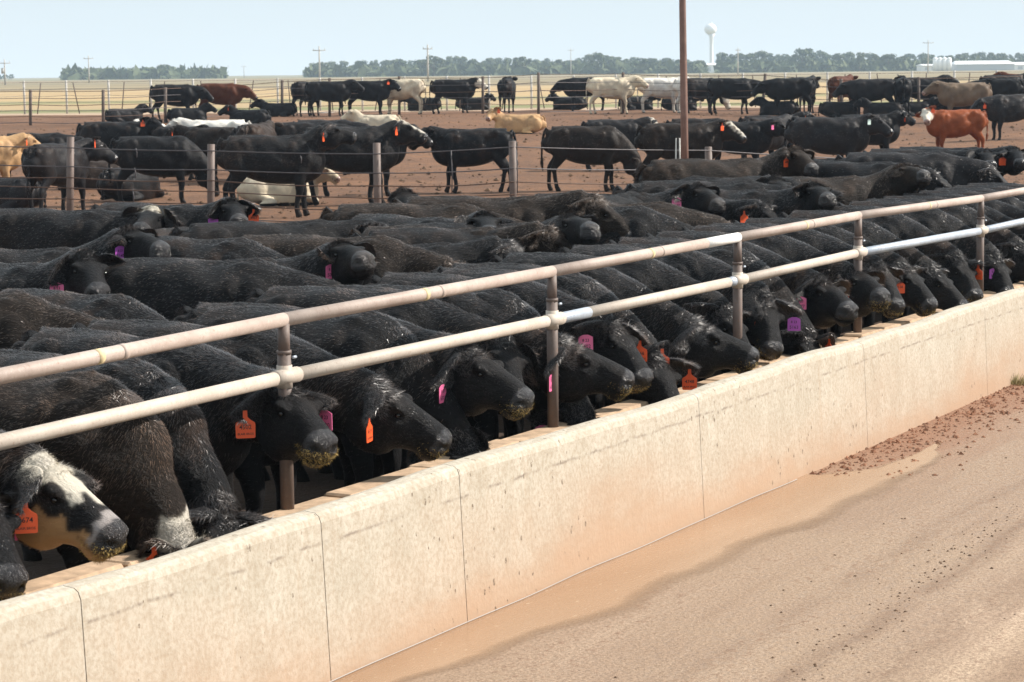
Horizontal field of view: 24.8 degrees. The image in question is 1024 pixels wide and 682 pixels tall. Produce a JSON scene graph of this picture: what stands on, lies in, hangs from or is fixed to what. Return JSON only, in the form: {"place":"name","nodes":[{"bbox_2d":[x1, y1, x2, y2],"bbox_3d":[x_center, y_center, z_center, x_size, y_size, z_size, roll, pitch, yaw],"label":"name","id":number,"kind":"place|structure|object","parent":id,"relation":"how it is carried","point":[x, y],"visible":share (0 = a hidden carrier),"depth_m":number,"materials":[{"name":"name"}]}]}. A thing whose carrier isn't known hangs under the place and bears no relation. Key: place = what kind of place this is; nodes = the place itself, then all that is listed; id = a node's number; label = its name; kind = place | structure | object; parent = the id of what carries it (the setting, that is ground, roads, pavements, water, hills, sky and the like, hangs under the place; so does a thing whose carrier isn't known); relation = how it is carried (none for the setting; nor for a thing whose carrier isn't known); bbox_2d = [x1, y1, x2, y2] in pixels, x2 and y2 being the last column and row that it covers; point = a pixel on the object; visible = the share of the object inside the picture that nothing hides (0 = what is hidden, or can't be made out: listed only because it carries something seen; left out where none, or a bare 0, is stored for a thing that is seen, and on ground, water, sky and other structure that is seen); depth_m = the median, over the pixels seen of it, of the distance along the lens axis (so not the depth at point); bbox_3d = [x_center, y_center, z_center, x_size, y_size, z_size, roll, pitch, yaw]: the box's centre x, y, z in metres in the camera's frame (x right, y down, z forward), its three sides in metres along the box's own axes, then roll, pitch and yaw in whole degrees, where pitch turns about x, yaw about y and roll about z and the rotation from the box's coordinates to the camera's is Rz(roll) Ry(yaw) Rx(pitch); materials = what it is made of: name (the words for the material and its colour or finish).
{"place":"outdoors","nodes":[
{"label":"outdoors","id":0,"kind":"place"},
{"bbox_2d":[0,111,1022,218],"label":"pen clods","id":1,"kind":"object","parent":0,"point":[437,189],"visible":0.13,"depth_m":54.67,"materials":[{"name":"brown soil"}]},
{"bbox_2d":[0,107,1023,580],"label":"pen ground","id":2,"kind":"structure","parent":0,"point":[318,485],"depth_m":57.42,"materials":[{"name":"brown soil"}]},
{"bbox_2d":[0,485,28,600],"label":"black cow","id":3,"kind":"object","parent":2,"relation":"on","point":[14,576],"visible":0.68,"depth_m":9.89},
{"bbox_2d":[0,133,40,176],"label":"tan cow","id":4,"kind":"object","parent":2,"relation":"on","point":[10,155],"visible":0.82,"depth_m":48.71},
{"bbox_2d":[0,178,46,208],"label":"charcoal cow","id":5,"kind":"object","parent":2,"relation":"on","point":[12,192],"visible":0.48,"depth_m":42.92},
{"bbox_2d":[0,292,104,349],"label":"black cow","id":6,"kind":"object","parent":2,"relation":"on","point":[21,312],"visible":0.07,"depth_m":14.54},
{"bbox_2d":[0,247,126,294],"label":"black cow","id":7,"kind":"object","parent":2,"relation":"on","point":[80,271],"visible":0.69,"depth_m":16.96},
{"bbox_2d":[0,429,128,564],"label":"black cow","id":8,"kind":"object","parent":2,"relation":"on","point":[54,503],"visible":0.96,"depth_m":10.23},
{"bbox_2d":[21,136,117,210],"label":"charcoal cow","id":9,"kind":"object","parent":2,"relation":"on","point":[48,157],"visible":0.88,"depth_m":41.23},
{"bbox_2d":[0,288,168,320],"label":"black cow","id":10,"kind":"object","parent":2,"relation":"on","point":[117,306],"visible":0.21,"depth_m":15.56},
{"bbox_2d":[0,222,171,263],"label":"black cow","id":11,"kind":"object","parent":2,"relation":"on","point":[129,241],"visible":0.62,"depth_m":18.54},
{"bbox_2d":[0,204,184,249],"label":"black cow","id":12,"kind":"object","parent":2,"relation":"on","point":[26,228],"visible":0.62,"depth_m":22.88},
{"bbox_2d":[0,369,210,568],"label":"black cow","id":13,"kind":"object","parent":2,"relation":"on","point":[127,465],"visible":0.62,"depth_m":11.16},
{"bbox_2d":[75,116,162,147],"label":"black cow","id":14,"kind":"object","parent":2,"relation":"on","point":[106,131],"visible":0.58,"depth_m":56.20},
{"bbox_2d":[105,104,153,121],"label":"charcoal cow","id":15,"kind":"object","parent":2,"relation":"on","point":[121,115],"visible":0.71,"depth_m":82.96},
{"bbox_2d":[96,169,164,201],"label":"black cow","id":16,"kind":"object","parent":2,"relation":"on","point":[126,195],"visible":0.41,"depth_m":46.42},
{"bbox_2d":[0,348,276,538],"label":"black cow","id":17,"kind":"object","parent":2,"relation":"on","point":[204,486],"visible":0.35,"depth_m":11.61},
{"bbox_2d":[108,135,219,202],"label":"black cow","id":18,"kind":"object","parent":2,"relation":"on","point":[128,159],"visible":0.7,"depth_m":44.73},
{"bbox_2d":[10,325,338,560],"bbox_3d":[-1.887,0.652,12.915,2.648,1.396,0.734,5,8,38],"label":"black cow","id":19,"kind":"object","parent":2,"relation":"on","point":[295,424],"visible":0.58,"depth_m":12.46},
{"bbox_2d":[89,194,263,226],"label":"black cow","id":20,"kind":"object","parent":2,"relation":"on","point":[225,208],"visible":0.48,"depth_m":23.27},
{"bbox_2d":[149,84,213,118],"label":"black cow","id":21,"kind":"object","parent":2,"relation":"on","point":[189,96],"visible":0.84,"depth_m":84.52},
{"bbox_2d":[167,103,217,122],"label":"black cow","id":22,"kind":"object","parent":2,"relation":"on","point":[200,112],"visible":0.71,"depth_m":83.00},
{"bbox_2d":[98,235,287,260],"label":"black cow","id":23,"kind":"object","parent":2,"relation":"on","point":[236,248],"visible":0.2,"depth_m":18.49},
{"bbox_2d":[162,124,234,179],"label":"black cow","id":24,"kind":"object","parent":2,"relation":"on","point":[201,138],"visible":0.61,"depth_m":54.68},
{"bbox_2d":[166,117,251,127],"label":"white cow","id":25,"kind":"object","parent":2,"relation":"on","point":[210,123],"visible":0.3,"depth_m":57.41},
{"bbox_2d":[103,256,341,320],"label":"black cow","id":26,"kind":"object","parent":2,"relation":"on","point":[165,286],"visible":0.27,"depth_m":16.82},
{"bbox_2d":[195,83,257,106],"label":"red cow","id":27,"kind":"object","parent":2,"relation":"on","point":[233,94],"visible":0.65,"depth_m":86.20},
{"bbox_2d":[217,105,271,123],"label":"black cow","id":28,"kind":"object","parent":2,"relation":"on","point":[254,116],"visible":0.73,"depth_m":80.51},
{"bbox_2d":[73,319,451,514],"bbox_3d":[-1.568,0.575,13.523,2.602,1.394,0.732,2,7,25],"label":"black cow","id":29,"kind":"object","parent":2,"relation":"on","point":[374,413],"visible":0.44,"depth_m":13.10},
{"bbox_2d":[180,235,377,284],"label":"black cow","id":30,"kind":"object","parent":2,"relation":"on","point":[343,262],"visible":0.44,"depth_m":17.32},
{"bbox_2d":[168,219,390,239],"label":"black cow","id":31,"kind":"object","parent":2,"relation":"on","point":[238,229],"visible":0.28,"depth_m":20.96},
{"bbox_2d":[215,123,356,217],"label":"black cow","id":32,"kind":"object","parent":2,"relation":"on","point":[321,139],"visible":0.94,"depth_m":40.48},
{"bbox_2d":[237,168,340,205],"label":"cream cow","id":33,"kind":"object","parent":2,"relation":"on","point":[268,200],"visible":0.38,"depth_m":44.34},
{"bbox_2d":[304,79,364,116],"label":"black cow","id":34,"kind":"object","parent":2,"relation":"on","point":[340,92],"visible":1,"depth_m":89.73},
{"bbox_2d":[178,305,493,509],"bbox_3d":[-1.069,0.482,14.266,2.436,1.392,0.783,3,7,26],"label":"black cow","id":35,"kind":"object","parent":2,"relation":"on","point":[354,334],"visible":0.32,"depth_m":13.94},
{"bbox_2d":[224,233,465,284],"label":"black cow","id":36,"kind":"object","parent":2,"relation":"on","point":[395,255],"visible":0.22,"depth_m":18.43},
{"bbox_2d":[171,301,534,486],"bbox_3d":[-1.053,0.461,14.463,2.649,1.402,0.734,3,7,26],"label":"black cow","id":37,"kind":"object","parent":2,"relation":"on","point":[476,380],"visible":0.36,"depth_m":13.91},
{"bbox_2d":[295,119,427,205],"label":"black cow","id":38,"kind":"object","parent":2,"relation":"on","point":[392,136],"visible":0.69,"depth_m":43.92},
{"bbox_2d":[340,109,400,125],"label":"cream cow","id":39,"kind":"object","parent":2,"relation":"on","point":[354,115],"visible":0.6,"depth_m":75.14},
{"bbox_2d":[344,79,401,114],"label":"black cow","id":40,"kind":"object","parent":2,"relation":"on","point":[378,91],"visible":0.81,"depth_m":90.58},
{"bbox_2d":[245,285,542,480],"bbox_3d":[-0.838,0.337,15.546,2.493,1.390,0.730,4,8,32],"label":"black cow","id":41,"kind":"object","parent":2,"relation":"on","point":[521,364],"visible":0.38,"depth_m":15.17},
{"bbox_2d":[381,79,426,113],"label":"cream cow","id":42,"kind":"object","parent":2,"relation":"on","point":[413,88],"visible":0.64,"depth_m":91.45},
{"bbox_2d":[0,137,830,221],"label":"cable fence","id":43,"kind":"object","parent":2,"relation":"on","point":[513,168],"visible":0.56,"depth_m":36.03,"materials":[{"name":"metal"}]},
{"bbox_2d":[319,202,524,222],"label":"black cow","id":44,"kind":"object","parent":2,"relation":"on","point":[447,211],"visible":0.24,"depth_m":22.31},
{"bbox_2d":[347,208,515,226],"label":"black cow","id":45,"kind":"object","parent":2,"relation":"on","point":[483,218],"visible":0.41,"depth_m":21.29},
{"bbox_2d":[429,77,487,113],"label":"black cow","id":46,"kind":"object","parent":2,"relation":"on","point":[464,88],"visible":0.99,"depth_m":91.53},
{"bbox_2d":[347,220,573,252],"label":"black cow","id":47,"kind":"object","parent":2,"relation":"on","point":[534,237],"visible":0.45,"depth_m":20.06},
{"bbox_2d":[408,125,517,193],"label":"black cow","id":48,"kind":"object","parent":2,"relation":"on","point":[443,139],"visible":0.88,"depth_m":47.96},
{"bbox_2d":[295,284,634,481],"bbox_3d":[-0.462,0.327,15.571,2.662,1.401,0.734,2,7,25],"label":"black cow","id":49,"kind":"object","parent":2,"relation":"on","point":[583,372],"visible":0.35,"depth_m":15.10},
{"bbox_2d":[331,283,600,479],"bbox_3d":[-0.349,0.319,15.649,2.348,1.393,0.753,3,7,28],"label":"black cow","id":50,"kind":"object","parent":2,"relation":"on","point":[575,413],"visible":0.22,"depth_m":15.32},
{"bbox_2d":[407,236,524,263],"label":"black cow","id":51,"kind":"object","parent":2,"relation":"on","point":[477,251],"visible":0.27,"depth_m":19.62},
{"bbox_2d":[351,209,602,245],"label":"black cow","id":52,"kind":"object","parent":2,"relation":"on","point":[577,229],"visible":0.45,"depth_m":20.10},
{"bbox_2d":[364,271,653,437],"bbox_3d":[-0.088,0.223,16.453,2.561,1.409,0.748,4,8,34],"label":"black cow","id":53,"kind":"object","parent":2,"relation":"on","point":[610,336],"visible":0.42,"depth_m":15.93},
{"bbox_2d":[0,72,1022,124],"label":"cable fence","id":54,"kind":"object","parent":2,"relation":"on","point":[282,88],"visible":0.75,"depth_m":86.05,"materials":[{"name":"metal"}]},
{"bbox_2d":[0,281,1023,681],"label":"feed bunk","id":55,"kind":"object","parent":2,"relation":"on","point":[348,579],"visible":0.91,"depth_m":12.24,"materials":[{"name":"concrete"}]},
{"bbox_2d":[0,187,1023,509],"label":"pipe rail fence","id":56,"kind":"object","parent":55,"relation":"on","point":[284,375],"visible":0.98,"depth_m":13.61,"materials":[{"name":"metal"}]},
{"bbox_2d":[392,189,631,237],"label":"black cow","id":57,"kind":"object","parent":2,"relation":"on","point":[582,202],"visible":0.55,"depth_m":22.45},
{"bbox_2d":[485,106,547,133],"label":"tan cow","id":58,"kind":"object","parent":2,"relation":"on","point":[526,124],"visible":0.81,"depth_m":74.33},
{"bbox_2d":[427,267,701,409],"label":"black cow","id":59,"kind":"object","parent":2,"relation":"on","point":[668,372],"visible":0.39,"depth_m":16.34},
{"bbox_2d":[550,77,607,110],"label":"black cow","id":60,"kind":"object","parent":2,"relation":"on","point":[573,95],"visible":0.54,"depth_m":93.39},
{"bbox_2d":[539,125,641,191],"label":"black cow","id":61,"kind":"object","parent":2,"relation":"on","point":[603,137],"visible":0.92,"depth_m":47.96},
{"bbox_2d":[434,262,759,407],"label":"black cow","id":62,"kind":"object","parent":2,"relation":"on","point":[710,350],"visible":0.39,"depth_m":16.94},
{"bbox_2d":[586,75,648,113],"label":"cream cow","id":63,"kind":"object","parent":2,"relation":"on","point":[622,86],"visible":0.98,"depth_m":88.82},
{"bbox_2d":[580,116,656,170],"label":"charcoal cow","id":64,"kind":"object","parent":2,"relation":"on","point":[627,128],"visible":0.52,"depth_m":57.40},
{"bbox_2d":[487,251,752,414],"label":"black cow","id":65,"kind":"object","parent":2,"relation":"on","point":[712,307],"visible":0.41,"depth_m":17.95},
{"bbox_2d":[523,180,725,215],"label":"black cow","id":66,"kind":"object","parent":2,"relation":"on","point":[699,196],"visible":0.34,"depth_m":24.30},
{"bbox_2d":[595,205,694,244],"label":"black cow","id":67,"kind":"object","parent":2,"relation":"on","point":[640,221],"visible":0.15,"depth_m":22.43},
{"bbox_2d":[637,76,688,112],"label":"white cow","id":68,"kind":"object","parent":2,"relation":"on","point":[664,91],"visible":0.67,"depth_m":89.69},
{"bbox_2d":[609,201,729,226],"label":"black cow","id":69,"kind":"object","parent":2,"relation":"on","point":[692,217],"visible":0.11,"depth_m":23.07},
{"bbox_2d":[557,244,804,387],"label":"black cow","id":70,"kind":"object","parent":2,"relation":"on","point":[769,315],"visible":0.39,"depth_m":18.30},
{"bbox_2d":[679,0,688,158],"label":"light mast","id":71,"kind":"object","parent":2,"relation":"on","point":[683,84],"visible":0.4,"depth_m":36.73,"materials":[{"name":"brown paint"}]},
{"bbox_2d":[634,119,746,164],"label":"black cow","id":72,"kind":"object","parent":2,"relation":"on","point":[715,134],"visible":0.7,"depth_m":48.42},
{"bbox_2d":[687,78,730,112],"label":"black cow","id":73,"kind":"object","parent":2,"relation":"on","point":[698,91],"visible":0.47,"depth_m":87.88},
{"bbox_2d":[624,180,794,193],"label":"black cow","id":74,"kind":"object","parent":2,"relation":"on","point":[652,187],"visible":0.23,"depth_m":25.49},
{"bbox_2d":[604,243,836,373],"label":"black cow","id":75,"kind":"object","parent":2,"relation":"on","point":[806,338],"visible":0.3,"depth_m":18.74},
{"bbox_2d":[632,144,818,183],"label":"black cow","id":76,"kind":"object","parent":2,"relation":"on","point":[793,160],"visible":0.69,"depth_m":29.18},
{"bbox_2d":[604,236,857,347],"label":"black cow","id":77,"kind":"object","parent":2,"relation":"on","point":[824,301],"visible":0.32,"depth_m":19.11},
{"bbox_2d":[706,78,765,114],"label":"black cow","id":78,"kind":"object","parent":2,"relation":"on","point":[725,88],"visible":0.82,"depth_m":86.20},
{"bbox_2d":[721,198,779,222],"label":"black cow","id":79,"kind":"object","parent":2,"relation":"on","point":[742,210],"visible":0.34,"depth_m":24.40},
{"bbox_2d":[721,118,785,158],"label":"black cow","id":80,"kind":"object","parent":2,"relation":"on","point":[760,135],"visible":0.53,"depth_m":53.45},
{"bbox_2d":[663,181,844,215],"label":"black cow","id":81,"kind":"object","parent":2,"relation":"on","point":[815,195],"visible":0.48,"depth_m":24.61},
{"bbox_2d":[643,230,892,316],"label":"black cow","id":82,"kind":"object","parent":2,"relation":"on","point":[869,293],"visible":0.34,"depth_m":20.06},
{"bbox_2d":[749,96,798,114],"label":"black cow","id":83,"kind":"object","parent":2,"relation":"on","point":[767,107],"visible":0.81,"depth_m":83.81},
{"bbox_2d":[751,78,815,114],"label":"black cow","id":84,"kind":"object","parent":2,"relation":"on","point":[777,90],"visible":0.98,"depth_m":83.67},
{"bbox_2d":[678,225,905,335],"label":"black cow","id":85,"kind":"object","parent":2,"relation":"on","point":[825,243],"visible":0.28,"depth_m":20.78},
{"bbox_2d":[696,222,937,337],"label":"black cow","id":86,"kind":"object","parent":2,"relation":"on","point":[919,298],"visible":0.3,"depth_m":21.08},
{"bbox_2d":[818,100,857,116],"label":"black cow","id":87,"kind":"object","parent":2,"relation":"on","point":[831,109],"visible":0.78,"depth_m":82.11},
{"bbox_2d":[784,113,893,156],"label":"charcoal cow","id":88,"kind":"object","parent":2,"relation":"on","point":[835,135],"visible":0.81,"depth_m":51.38},
{"bbox_2d":[730,217,967,331],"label":"black cow","id":89,"kind":"object","parent":2,"relation":"on","point":[943,289],"visible":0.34,"depth_m":21.85},
{"bbox_2d":[785,162,931,205],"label":"black cow","id":90,"kind":"object","parent":2,"relation":"on","point":[899,179],"visible":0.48,"depth_m":27.05},
{"bbox_2d":[832,79,896,113],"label":"charcoal cow","id":91,"kind":"object","parent":2,"relation":"on","point":[871,90],"visible":0.84,"depth_m":82.00},
{"bbox_2d":[836,110,915,157],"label":"black cow","id":92,"kind":"object","parent":2,"relation":"on","point":[896,120],"visible":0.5,"depth_m":58.09},
{"bbox_2d":[852,97,904,114],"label":"black cow","id":93,"kind":"object","parent":2,"relation":"on","point":[869,106],"visible":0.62,"depth_m":81.33},
{"bbox_2d":[777,210,984,322],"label":"black cow","id":94,"kind":"object","parent":2,"relation":"on","point":[964,273],"visible":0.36,"depth_m":22.80},
{"bbox_2d":[814,160,951,192],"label":"black cow","id":95,"kind":"object","parent":2,"relation":"on","point":[828,169],"visible":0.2,"depth_m":29.15},
{"bbox_2d":[834,152,1006,185],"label":"charcoal cow","id":96,"kind":"object","parent":2,"relation":"on","point":[956,170],"visible":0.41,"depth_m":30.83},
{"bbox_2d":[833,205,1014,293],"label":"black cow","id":97,"kind":"object","parent":2,"relation":"on","point":[997,273],"visible":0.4,"depth_m":23.75},
{"bbox_2d":[837,200,1023,281],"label":"black cow","id":98,"kind":"object","parent":2,"relation":"on","point":[1009,243],"visible":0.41,"depth_m":24.56},
{"bbox_2d":[861,147,1003,168],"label":"black cow","id":99,"kind":"object","parent":2,"relation":"on","point":[987,155],"visible":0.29,"depth_m":33.01},
{"bbox_2d":[854,198,1023,240],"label":"black cow","id":100,"kind":"object","parent":2,"relation":"on","point":[995,215],"visible":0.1,"depth_m":25.08},
{"bbox_2d":[873,195,1023,219],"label":"black cow","id":101,"kind":"object","parent":2,"relation":"on","point":[1011,211],"visible":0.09,"depth_m":25.66},
{"bbox_2d":[915,105,988,147],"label":"rust cow","id":102,"kind":"object","parent":2,"relation":"on","point":[941,125],"visible":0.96,"depth_m":60.90},
{"bbox_2d":[922,81,992,121],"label":"dun cow","id":103,"kind":"object","parent":2,"relation":"on","point":[950,95],"visible":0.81,"depth_m":77.27},
{"bbox_2d":[900,145,1023,176],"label":"black cow","id":104,"kind":"object","parent":2,"relation":"on","point":[1011,162],"visible":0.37,"depth_m":33.33},
{"bbox_2d":[970,94,1023,139],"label":"charcoal cow","id":105,"kind":"object","parent":2,"relation":"on","point":[1000,109],"visible":0.92,"depth_m":67.81},
{"bbox_2d":[970,79,1023,95],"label":"black cow","id":106,"kind":"object","parent":2,"relation":"on","point":[1007,86],"visible":0.25,"depth_m":80.29},
{"bbox_2d":[0,70,1023,114],"bbox_3d":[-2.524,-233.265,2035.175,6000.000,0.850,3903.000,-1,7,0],"label":"field","id":107,"kind":"structure","parent":0,"point":[144,84],"depth_m":228.47,"materials":[{"name":"soil"}]},
{"bbox_2d":[12,70,997,113],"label":"pale post fence","id":108,"kind":"object","parent":107,"relation":"on","point":[320,79],"visible":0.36,"depth_m":101.07,"materials":[{"name":"metal"}]},
{"bbox_2d":[60,54,1023,79],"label":"trees","id":109,"kind":"object","parent":107,"relation":"on","point":[75,72],"visible":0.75,"depth_m":997.88,"materials":[{"name":"green plant"}]},
{"bbox_2d":[952,60,1014,70],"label":"farm shed","id":110,"kind":"structure","parent":107,"relation":"on","point":[980,65],"depth_m":894.15,"materials":[{"name":"grey metal"}]},
{"bbox_2d":[0,0,1023,114],"label":"sky","id":111,"kind":"structure","parent":0,"point":[39,38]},
{"bbox_2d":[329,384,1023,681],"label":"road","id":112,"kind":"structure","parent":0,"point":[722,620],"depth_m":12.38,"materials":[{"name":"beige soil"}]},
{"bbox_2d":[333,441,942,681],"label":"puddle","id":113,"kind":"object","parent":112,"relation":"on","point":[624,580],"visible":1,"depth_m":13.23,"materials":[{"name":"liquid"}]},
{"bbox_2d":[330,479,796,681],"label":"waterline","id":114,"kind":"object","parent":113,"relation":"on","point":[548,586],"visible":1,"depth_m":12.69,"materials":[{"name":"beige"}]},
{"bbox_2d":[810,384,1023,477],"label":"crumbled dirt","id":115,"kind":"structure","parent":0,"point":[967,414],"depth_m":17.96,"materials":[{"name":"brown soil"}]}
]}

